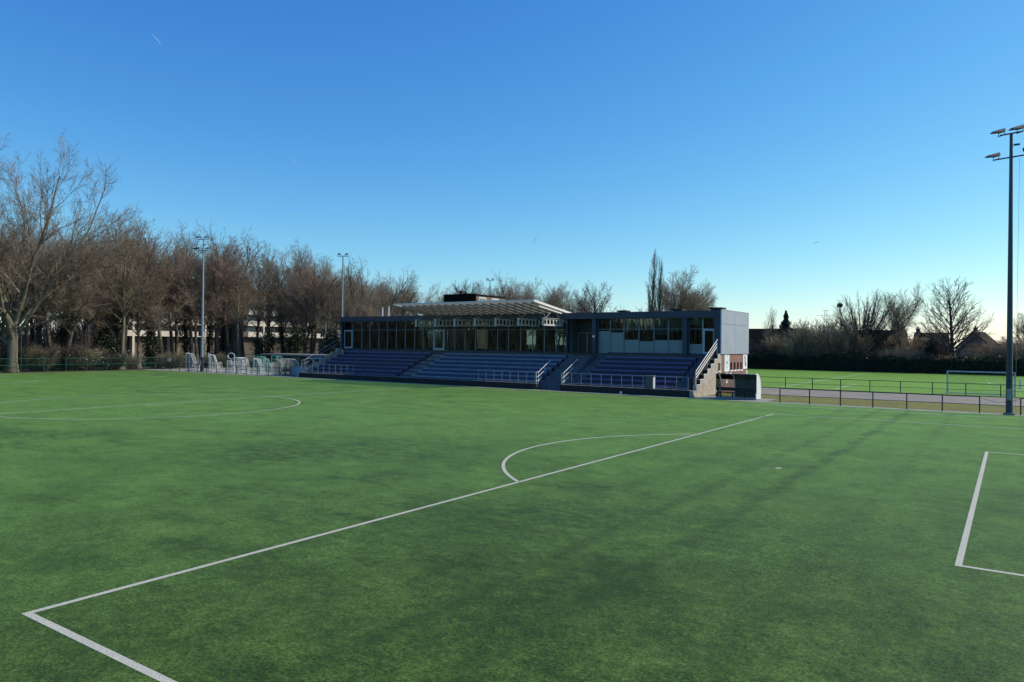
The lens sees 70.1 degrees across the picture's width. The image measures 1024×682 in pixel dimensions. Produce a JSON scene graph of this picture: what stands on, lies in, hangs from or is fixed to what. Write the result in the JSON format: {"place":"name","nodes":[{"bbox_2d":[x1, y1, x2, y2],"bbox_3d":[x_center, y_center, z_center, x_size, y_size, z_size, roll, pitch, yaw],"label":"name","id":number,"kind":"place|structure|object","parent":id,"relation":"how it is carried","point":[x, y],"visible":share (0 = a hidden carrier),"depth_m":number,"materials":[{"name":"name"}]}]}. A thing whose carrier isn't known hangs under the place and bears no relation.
{"place":"outdoors","nodes":[
{"label":"outdoors","id":0,"kind":"place"},
{"bbox_2d":[0,357,262,372],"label":"woodland floor","id":1,"kind":"structure","parent":0,"point":[250,359],"depth_m":101.07,"materials":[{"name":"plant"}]},
{"bbox_2d":[0,342,46,370],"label":"bare bush","id":2,"kind":"object","parent":1,"relation":"on","point":[4,348],"visible":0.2,"depth_m":92.26,"materials":[{"name":"brown plant"}]},
{"bbox_2d":[7,256,49,348],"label":"bare tree","id":3,"kind":"object","parent":1,"relation":"on","point":[37,328],"visible":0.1,"depth_m":97.50,"materials":[{"name":"brown plant"}]},
{"bbox_2d":[18,342,63,370],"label":"bare bush","id":4,"kind":"object","parent":1,"relation":"on","point":[34,352],"visible":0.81,"depth_m":91.55,"materials":[{"name":"brown plant"}]},
{"bbox_2d":[0,221,84,346],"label":"bare tree","id":5,"kind":"object","parent":1,"relation":"on","point":[41,326],"visible":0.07,"depth_m":104.50,"materials":[{"name":"brown plant"}]},
{"bbox_2d":[29,229,97,367],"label":"bare tree","id":6,"kind":"object","parent":1,"relation":"on","point":[62,332],"visible":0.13,"depth_m":101.88,"materials":[{"name":"brown plant"}]},
{"bbox_2d":[52,342,87,370],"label":"bare bush","id":7,"kind":"object","parent":1,"relation":"on","point":[70,351],"visible":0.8,"depth_m":94.80,"materials":[{"name":"brown plant"}]},
{"bbox_2d":[25,241,120,369],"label":"bare tree","id":8,"kind":"object","parent":1,"relation":"on","point":[83,305],"visible":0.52,"depth_m":94.14,"materials":[{"name":"brown plant"}]},
{"bbox_2d":[0,130,150,371],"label":"old tree","id":9,"kind":"object","parent":1,"relation":"on","point":[13,316],"visible":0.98,"depth_m":89.58,"materials":[{"name":"brown plant"}]},
{"bbox_2d":[44,252,131,346],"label":"bare tree","id":10,"kind":"object","parent":1,"relation":"on","point":[86,324],"visible":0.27,"depth_m":98.85,"materials":[{"name":"brown plant"}]},
{"bbox_2d":[54,344,129,369],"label":"bare bush","id":11,"kind":"object","parent":1,"relation":"on","point":[93,357],"visible":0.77,"depth_m":96.57,"materials":[{"name":"brown plant"}]},
{"bbox_2d":[97,332,124,368],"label":"holly tree","id":12,"kind":"object","parent":1,"relation":"on","point":[114,346],"visible":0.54,"depth_m":101.28,"materials":[{"name":"green plant"}]},
{"bbox_2d":[0,321,226,371],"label":"fence","id":13,"kind":"object","parent":1,"relation":"on","point":[124,362],"visible":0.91,"depth_m":94.99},
{"bbox_2d":[100,351,128,369],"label":"bare bush","id":14,"kind":"object","parent":1,"relation":"on","point":[113,364],"visible":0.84,"depth_m":98.72,"materials":[{"name":"brown plant"}]},
{"bbox_2d":[63,226,174,367],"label":"bare tree","id":15,"kind":"object","parent":1,"relation":"on","point":[113,327],"visible":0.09,"depth_m":106.58,"materials":[{"name":"brown plant"}]},
{"bbox_2d":[90,222,160,368],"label":"bare tree","id":16,"kind":"object","parent":1,"relation":"on","point":[131,288],"visible":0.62,"depth_m":101.12,"materials":[{"name":"brown plant"}]},
{"bbox_2d":[75,237,176,351],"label":"bare tree","id":17,"kind":"object","parent":1,"relation":"on","point":[117,330],"visible":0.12,"depth_m":106.43,"materials":[{"name":"brown plant"}]},
{"bbox_2d":[95,259,182,368],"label":"bare tree","id":18,"kind":"object","parent":1,"relation":"on","point":[144,305],"visible":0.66,"depth_m":104.72,"materials":[{"name":"brown plant"}]},
{"bbox_2d":[90,300,214,356],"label":"apartment block","id":19,"kind":"structure","parent":1,"relation":"on","point":[131,345],"depth_m":167.11,"materials":[{"name":"concrete"}]},
{"bbox_2d":[140,330,166,367],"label":"holly tree","id":20,"kind":"object","parent":1,"relation":"on","point":[151,344],"visible":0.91,"depth_m":105.56,"materials":[{"name":"green plant"}]},
{"bbox_2d":[126,216,184,367],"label":"bare tree","id":21,"kind":"object","parent":1,"relation":"on","point":[147,254],"visible":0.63,"depth_m":106.43,"materials":[{"name":"brown plant"}]},
{"bbox_2d":[110,238,200,366],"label":"bare tree","id":22,"kind":"object","parent":1,"relation":"on","point":[177,317],"visible":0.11,"depth_m":112.39,"materials":[{"name":"brown plant"}]},
{"bbox_2d":[156,350,187,368],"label":"bare bush","id":23,"kind":"object","parent":1,"relation":"on","point":[174,360],"visible":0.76,"depth_m":105.16,"materials":[{"name":"brown plant"}]},
{"bbox_2d":[130,236,229,366],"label":"bare tree","id":24,"kind":"object","parent":1,"relation":"on","point":[171,327],"visible":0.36,"depth_m":111.37,"materials":[{"name":"brown plant"}]},
{"bbox_2d":[162,227,198,364],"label":"bare tree","id":25,"kind":"object","parent":1,"relation":"on","point":[176,342],"visible":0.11,"depth_m":121.28,"materials":[{"name":"brown plant"}]},
{"bbox_2d":[173,220,201,364],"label":"bare tree","id":26,"kind":"object","parent":1,"relation":"on","point":[185,337],"visible":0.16,"depth_m":124.12,"materials":[{"name":"brown plant"}]},
{"bbox_2d":[167,233,211,365],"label":"bare tree","id":27,"kind":"object","parent":1,"relation":"on","point":[190,334],"visible":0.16,"depth_m":116.39,"materials":[{"name":"brown plant"}]},
{"bbox_2d":[152,233,240,366],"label":"bare tree","id":28,"kind":"object","parent":1,"relation":"on","point":[199,288],"visible":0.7,"depth_m":112.81,"materials":[{"name":"brown plant"}]},
{"bbox_2d":[188,251,235,365],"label":"bare tree","id":29,"kind":"object","parent":1,"relation":"on","point":[209,337],"visible":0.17,"depth_m":120.51,"materials":[{"name":"brown plant"}]},
{"bbox_2d":[171,236,263,366],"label":"bare tree","id":30,"kind":"object","parent":1,"relation":"on","point":[221,264],"visible":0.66,"depth_m":114.97,"materials":[{"name":"brown plant"}]},
{"bbox_2d":[185,220,259,364],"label":"bare tree","id":31,"kind":"object","parent":1,"relation":"on","point":[227,348],"visible":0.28,"depth_m":119.60,"materials":[{"name":"brown plant"}]},
{"bbox_2d":[5,317,439,350],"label":"thicket","id":32,"kind":"object","parent":1,"relation":"on","point":[53,331],"visible":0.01,"depth_m":146.89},
{"bbox_2d":[218,235,252,354],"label":"bare tree","id":33,"kind":"object","parent":1,"relation":"on","point":[222,344],"visible":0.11,"depth_m":129.94,"materials":[{"name":"brown plant"}]},
{"bbox_2d":[216,252,267,365],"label":"bare tree","id":34,"kind":"object","parent":1,"relation":"on","point":[237,314],"visible":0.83,"depth_m":116.09,"materials":[{"name":"brown plant"}]},
{"bbox_2d":[228,233,267,358],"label":"bare tree","id":35,"kind":"object","parent":1,"relation":"on","point":[232,331],"visible":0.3,"depth_m":142.33,"materials":[{"name":"brown plant"}]},
{"bbox_2d":[233,256,281,364],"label":"bare tree","id":36,"kind":"object","parent":1,"relation":"on","point":[259,304],"visible":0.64,"depth_m":127.40,"materials":[{"name":"brown plant"}]},
{"bbox_2d":[249,322,279,361],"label":"holly tree","id":37,"kind":"object","parent":1,"relation":"on","point":[268,340],"visible":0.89,"depth_m":115.79,"materials":[{"name":"green plant"}]},
{"bbox_2d":[249,243,286,330],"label":"bare tree","id":38,"kind":"object","parent":1,"relation":"on","point":[267,251],"visible":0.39,"depth_m":136.86,"materials":[{"name":"brown plant"}]},
{"bbox_2d":[243,256,294,350],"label":"bare tree","id":39,"kind":"object","parent":1,"relation":"on","point":[268,299],"visible":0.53,"depth_m":130.22,"materials":[{"name":"brown plant"}]},
{"bbox_2d":[218,290,335,356],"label":"apartment block","id":40,"kind":"structure","parent":1,"relation":"on","point":[247,331],"depth_m":186.99,"materials":[{"name":"concrete"}]},
{"bbox_2d":[265,249,292,352],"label":"bare tree","id":41,"kind":"object","parent":1,"relation":"on","point":[281,336],"visible":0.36,"depth_m":137.78,"materials":[{"name":"brown plant"}]},
{"bbox_2d":[246,244,320,352],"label":"bare tree","id":42,"kind":"object","parent":1,"relation":"on","point":[293,258],"visible":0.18,"depth_m":141.70,"materials":[{"name":"brown plant"}]},
{"bbox_2d":[268,240,316,351],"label":"bare tree","id":43,"kind":"object","parent":1,"relation":"on","point":[282,293],"visible":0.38,"depth_m":131.32,"materials":[{"name":"brown plant"}]},
{"bbox_2d":[271,269,340,353],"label":"bare tree","id":44,"kind":"object","parent":1,"relation":"on","point":[293,323],"visible":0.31,"depth_m":122.57,"materials":[{"name":"brown plant"}]},
{"bbox_2d":[357,280,399,315],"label":"bare tree","id":45,"kind":"object","parent":1,"relation":"on","point":[376,294],"visible":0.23,"depth_m":134.63,"materials":[{"name":"brown plant"}]},
{"bbox_2d":[395,281,443,330],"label":"bare tree","id":46,"kind":"object","parent":1,"relation":"on","point":[416,301],"visible":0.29,"depth_m":153.69,"materials":[{"name":"brown plant"}]},
{"bbox_2d":[151,368,296,376],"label":"paving strip","id":47,"kind":"object","parent":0,"point":[229,370],"visible":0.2,"depth_m":96.94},
{"bbox_2d":[193,236,210,371],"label":"floodlight mast","id":48,"kind":"object","parent":47,"relation":"on","point":[201,360],"visible":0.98,"depth_m":95.09,"materials":[{"name":"metal"}]},
{"bbox_2d":[261,353,329,370],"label":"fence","id":49,"kind":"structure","parent":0,"point":[300,358],"depth_m":98.75,"materials":[{"name":"metal"}]},
{"bbox_2d":[0,370,1023,681],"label":"football pitch","id":50,"kind":"object","parent":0,"point":[826,552],"visible":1,"depth_m":15.23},
{"bbox_2d":[0,371,1023,681],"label":"pitch markings","id":51,"kind":"object","parent":50,"relation":"on","point":[166,679],"visible":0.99,"depth_m":14.05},
{"bbox_2d":[0,0,1023,349],"label":"sky","id":52,"kind":"structure","parent":0,"point":[727,139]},
{"bbox_2d":[139,369,1023,415],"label":"paving strip","id":53,"kind":"object","parent":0,"point":[632,394],"visible":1,"depth_m":58.03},
{"bbox_2d":[779,388,979,412],"bbox_3d":[24.433,3.980,49.404,12.250,1.076,0.070,0,0,34],"label":"pitch railing","id":54,"kind":"object","parent":53,"relation":"on","point":[873,395],"visible":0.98,"depth_m":49.39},
{"bbox_2d":[985,124,1023,414],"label":"floodlight mast","id":55,"kind":"object","parent":53,"relation":"on","point":[1009,379],"visible":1,"depth_m":44.94,"materials":[{"name":"metal"}]},
{"bbox_2d":[305,345,1018,397],"bbox_3d":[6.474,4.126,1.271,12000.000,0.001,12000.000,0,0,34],"label":"ground","id":56,"kind":"structure","parent":0,"point":[529,346],"depth_m":68.66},
{"bbox_2d":[315,324,340,353],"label":"holly tree","id":57,"kind":"object","parent":56,"relation":"on","point":[328,335],"visible":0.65,"depth_m":108.54,"materials":[{"name":"green plant"}]},
{"bbox_2d":[444,291,505,347],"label":"block of flats","id":58,"kind":"structure","parent":56,"relation":"on","point":[460,297],"depth_m":122.11,"materials":[{"name":"brick"}]},
{"bbox_2d":[504,278,546,336],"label":"bare tree","id":59,"kind":"object","parent":56,"relation":"on","point":[518,296],"visible":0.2,"depth_m":147.61,"materials":[{"name":"brown plant"}]},
{"bbox_2d":[517,282,565,336],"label":"bare tree","id":60,"kind":"object","parent":56,"relation":"on","point":[552,302],"visible":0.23,"depth_m":137.61,"materials":[{"name":"brown plant"}]},
{"bbox_2d":[539,281,580,349],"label":"bare tree","id":61,"kind":"object","parent":56,"relation":"on","point":[562,300],"visible":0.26,"depth_m":147.74,"materials":[{"name":"brown plant"}]},
{"bbox_2d":[572,280,623,312],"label":"bare tree","id":62,"kind":"object","parent":56,"relation":"on","point":[594,300],"visible":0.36,"depth_m":128.37,"materials":[{"name":"brown plant"}]},
{"bbox_2d":[648,265,709,310],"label":"bare tree","id":63,"kind":"object","parent":56,"relation":"on","point":[684,293],"visible":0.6,"depth_m":122.36,"materials":[{"name":"brown plant"}]},
{"bbox_2d":[672,280,718,310],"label":"bare tree","id":64,"kind":"object","parent":56,"relation":"on","point":[704,304],"visible":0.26,"depth_m":120.08,"materials":[{"name":"brown plant"}]},
{"bbox_2d":[760,376,1023,396],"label":"pitch railing","id":65,"kind":"object","parent":56,"relation":"on","point":[932,388],"visible":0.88,"depth_m":66.25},
{"bbox_2d":[694,396,775,400],"bbox_3d":[17.350,4.465,56.746,5.600,0.001,2.990,0,0,34],"label":"paving strip","id":66,"kind":"object","parent":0,"point":[714,397],"visible":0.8,"depth_m":56.03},
{"bbox_2d":[715,372,760,399],"bbox_3d":[17.471,3.462,56.469,3.183,1.993,1.414,0,0,34],"label":"team shelter","id":67,"kind":"object","parent":66,"relation":"on","point":[747,386],"visible":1,"depth_m":56.67,"materials":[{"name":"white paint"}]},
{"bbox_2d":[747,323,794,355],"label":"house","id":68,"kind":"structure","parent":0,"point":[755,334],"depth_m":169.72,"materials":[{"name":"brown brick"}]},
{"bbox_2d":[708,393,1023,414],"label":"grass verge","id":69,"kind":"object","parent":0,"point":[911,405],"depth_m":52.65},
{"bbox_2d":[747,369,1023,397],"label":"football pitch","id":70,"kind":"object","parent":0,"point":[799,376],"visible":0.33,"depth_m":88.23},
{"bbox_2d":[645,251,658,310],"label":"poplar tree","id":71,"kind":"object","parent":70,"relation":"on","point":[650,298],"visible":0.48,"depth_m":122.78,"materials":[{"name":"brown plant"}]},
{"bbox_2d":[654,256,664,310],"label":"poplar tree","id":72,"kind":"object","parent":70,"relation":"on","point":[659,301],"visible":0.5,"depth_m":122.50,"materials":[{"name":"brown plant"}]},
{"bbox_2d":[947,371,1015,395],"bbox_3d":[41.547,3.724,64.706,5.110,2.071,1.189,0,0,34],"label":"football goal","id":73,"kind":"object","parent":70,"relation":"on","point":[1014,373],"visible":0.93,"depth_m":64.88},
{"bbox_2d":[761,388,1023,405],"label":"path","id":74,"kind":"structure","parent":0,"point":[912,397],"depth_m":61.02,"materials":[{"name":"concrete"}]},
{"bbox_2d":[954,326,995,359],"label":"house","id":75,"kind":"structure","parent":0,"point":[982,340],"depth_m":146.97,"materials":[{"name":"brick"}]},
{"label":"woodland floor","id":76,"kind":"structure","parent":0,"visible":0},
{"bbox_2d":[276,320,308,353],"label":"holly tree","id":77,"kind":"object","parent":76,"relation":"on","point":[294,340],"visible":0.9,"depth_m":113.80,"materials":[{"name":"green plant"}]},
{"bbox_2d":[276,249,353,353],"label":"bare tree","id":78,"kind":"object","parent":76,"relation":"on","point":[303,295],"visible":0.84,"depth_m":119.06,"materials":[{"name":"brown plant"}]},
{"bbox_2d":[311,288,340,345],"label":"bare tree","id":79,"kind":"object","parent":76,"relation":"on","point":[320,321],"visible":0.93,"depth_m":117.10,"materials":[{"name":"brown plant"}]},
{"bbox_2d":[333,286,377,327],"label":"bare tree","id":80,"kind":"object","parent":76,"relation":"on","point":[367,301],"visible":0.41,"depth_m":118.51,"materials":[{"name":"brown plant"}]},
{"bbox_2d":[308,257,420,337],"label":"willow tree","id":81,"kind":"object","parent":76,"relation":"on","point":[403,311],"visible":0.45,"depth_m":123.99,"materials":[{"name":"plant"}]},
{"label":"path","id":82,"kind":"structure","parent":0,"visible":0},
{"bbox_2d":[297,348,721,397],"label":"grandstand","id":83,"kind":"object","parent":82,"relation":"on","point":[446,368],"visible":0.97,"depth_m":69.39,"materials":[{"name":"plastic"}]},
{"bbox_2d":[340,309,748,392],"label":"clubhouse","id":84,"kind":"structure","parent":82,"relation":"on","point":[684,333],"depth_m":71.14,"materials":[{"name":"metal"}]},
{"bbox_2d":[353,322,361,347],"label":"window","id":85,"kind":"structure","parent":84,"relation":"in","point":[357,326],"depth_m":87.91,"materials":[{"name":"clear glass"}]},
{"bbox_2d":[362,322,369,347],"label":"window","id":86,"kind":"structure","parent":84,"relation":"in","point":[365,325],"depth_m":87.10,"materials":[{"name":"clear glass"}]},
{"bbox_2d":[370,321,378,348],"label":"window","id":87,"kind":"structure","parent":84,"relation":"in","point":[374,326],"depth_m":86.29,"materials":[{"name":"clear glass"}]},
{"bbox_2d":[379,321,387,348],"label":"window","id":88,"kind":"structure","parent":84,"relation":"in","point":[383,325],"depth_m":85.47,"materials":[{"name":"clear glass"}]},
{"bbox_2d":[387,321,396,348],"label":"window","id":89,"kind":"structure","parent":84,"relation":"in","point":[391,329],"depth_m":84.73,"materials":[{"name":"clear glass"}]},
{"bbox_2d":[396,321,404,348],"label":"window","id":90,"kind":"structure","parent":84,"relation":"in","point":[400,325],"depth_m":83.94,"materials":[{"name":"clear glass"}]},
{"bbox_2d":[405,321,414,348],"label":"window","id":91,"kind":"structure","parent":84,"relation":"in","point":[409,325],"depth_m":83.09,"materials":[{"name":"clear glass"}]},
{"bbox_2d":[393,299,571,326],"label":"cantilever canopy","id":92,"kind":"object","parent":84,"relation":"attached to","point":[524,307],"visible":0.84,"depth_m":73.38,"materials":[{"name":"metal"}]},
{"bbox_2d":[598,319,609,352],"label":"window","id":93,"kind":"structure","parent":84,"relation":"in","point":[603,336],"depth_m":69.17,"materials":[{"name":"grey glass"}]},
{"bbox_2d":[610,318,623,352],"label":"window","id":94,"kind":"structure","parent":84,"relation":"in","point":[616,339],"depth_m":68.36,"materials":[{"name":"grey glass"}]},
{"bbox_2d":[624,318,638,352],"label":"window","id":95,"kind":"structure","parent":84,"relation":"in","point":[630,324],"depth_m":67.57,"materials":[{"name":"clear glass"}]},
{"bbox_2d":[639,318,653,352],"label":"window","id":96,"kind":"structure","parent":84,"relation":"in","point":[644,323],"depth_m":66.74,"materials":[{"name":"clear glass"}]},
{"bbox_2d":[654,318,668,352],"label":"window","id":97,"kind":"structure","parent":84,"relation":"in","point":[660,324],"depth_m":65.95,"materials":[{"name":"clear glass"}]},
{"bbox_2d":[668,318,682,353],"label":"window","id":98,"kind":"structure","parent":84,"relation":"in","point":[674,346],"depth_m":65.17,"materials":[{"name":"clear glass"}]},
{"bbox_2d":[689,317,702,353],"bbox_3d":[16.148,-0.435,64.073,1.230,3.290,0.115,0,0,34],"label":"window","id":99,"kind":"structure","parent":84,"relation":"in","point":[693,348],"depth_m":64.06,"materials":[{"name":"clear glass"}]},
{"label":"yard","id":100,"kind":"structure","parent":0,"visible":0},
{"bbox_2d":[761,331,811,356],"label":"bare bush","id":101,"kind":"object","parent":100,"relation":"on","point":[780,349],"visible":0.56,"depth_m":134.31,"materials":[{"name":"brown plant"}]},
{"bbox_2d":[783,315,871,357],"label":"bare bush","id":102,"kind":"object","parent":100,"relation":"on","point":[811,333],"visible":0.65,"depth_m":132.56,"materials":[{"name":"brown plant"}]},
{"bbox_2d":[812,332,865,357],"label":"bare bush","id":103,"kind":"object","parent":100,"relation":"on","point":[826,348],"visible":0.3,"depth_m":129.74,"materials":[{"name":"brown plant"}]},
{"bbox_2d":[827,329,876,358],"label":"bare bush","id":104,"kind":"object","parent":100,"relation":"on","point":[861,341],"visible":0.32,"depth_m":129.02,"materials":[{"name":"brown plant"}]},
{"bbox_2d":[825,291,902,353],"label":"bare tree","id":105,"kind":"object","parent":100,"relation":"on","point":[874,325],"visible":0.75,"depth_m":131.20,"materials":[{"name":"brown plant"}]},
{"bbox_2d":[747,350,1023,375],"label":"hedge","id":106,"kind":"object","parent":100,"relation":"on","point":[932,365],"visible":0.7,"depth_m":122.65,"materials":[{"name":"green plant"}]},
{"bbox_2d":[866,281,926,350],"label":"bare tree","id":107,"kind":"object","parent":100,"relation":"on","point":[897,314],"visible":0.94,"depth_m":129.40,"materials":[{"name":"brown plant"}]},
{"bbox_2d":[885,345,927,359],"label":"bare bush","id":108,"kind":"object","parent":100,"relation":"on","point":[910,355],"visible":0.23,"depth_m":124.46,"materials":[{"name":"brown plant"}]},
{"bbox_2d":[883,333,946,356],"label":"bare bush","id":109,"kind":"object","parent":100,"relation":"on","point":[910,343],"visible":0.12,"depth_m":133.11,"materials":[{"name":"brown plant"}]},
{"bbox_2d":[911,278,998,356],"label":"bare tree","id":110,"kind":"object","parent":100,"relation":"on","point":[951,338],"visible":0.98,"depth_m":123.12,"materials":[{"name":"brown plant"}]},
{"bbox_2d":[988,334,1023,360],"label":"bare bush","id":111,"kind":"object","parent":100,"relation":"on","point":[1018,352],"visible":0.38,"depth_m":119.52,"materials":[{"name":"brown plant"}]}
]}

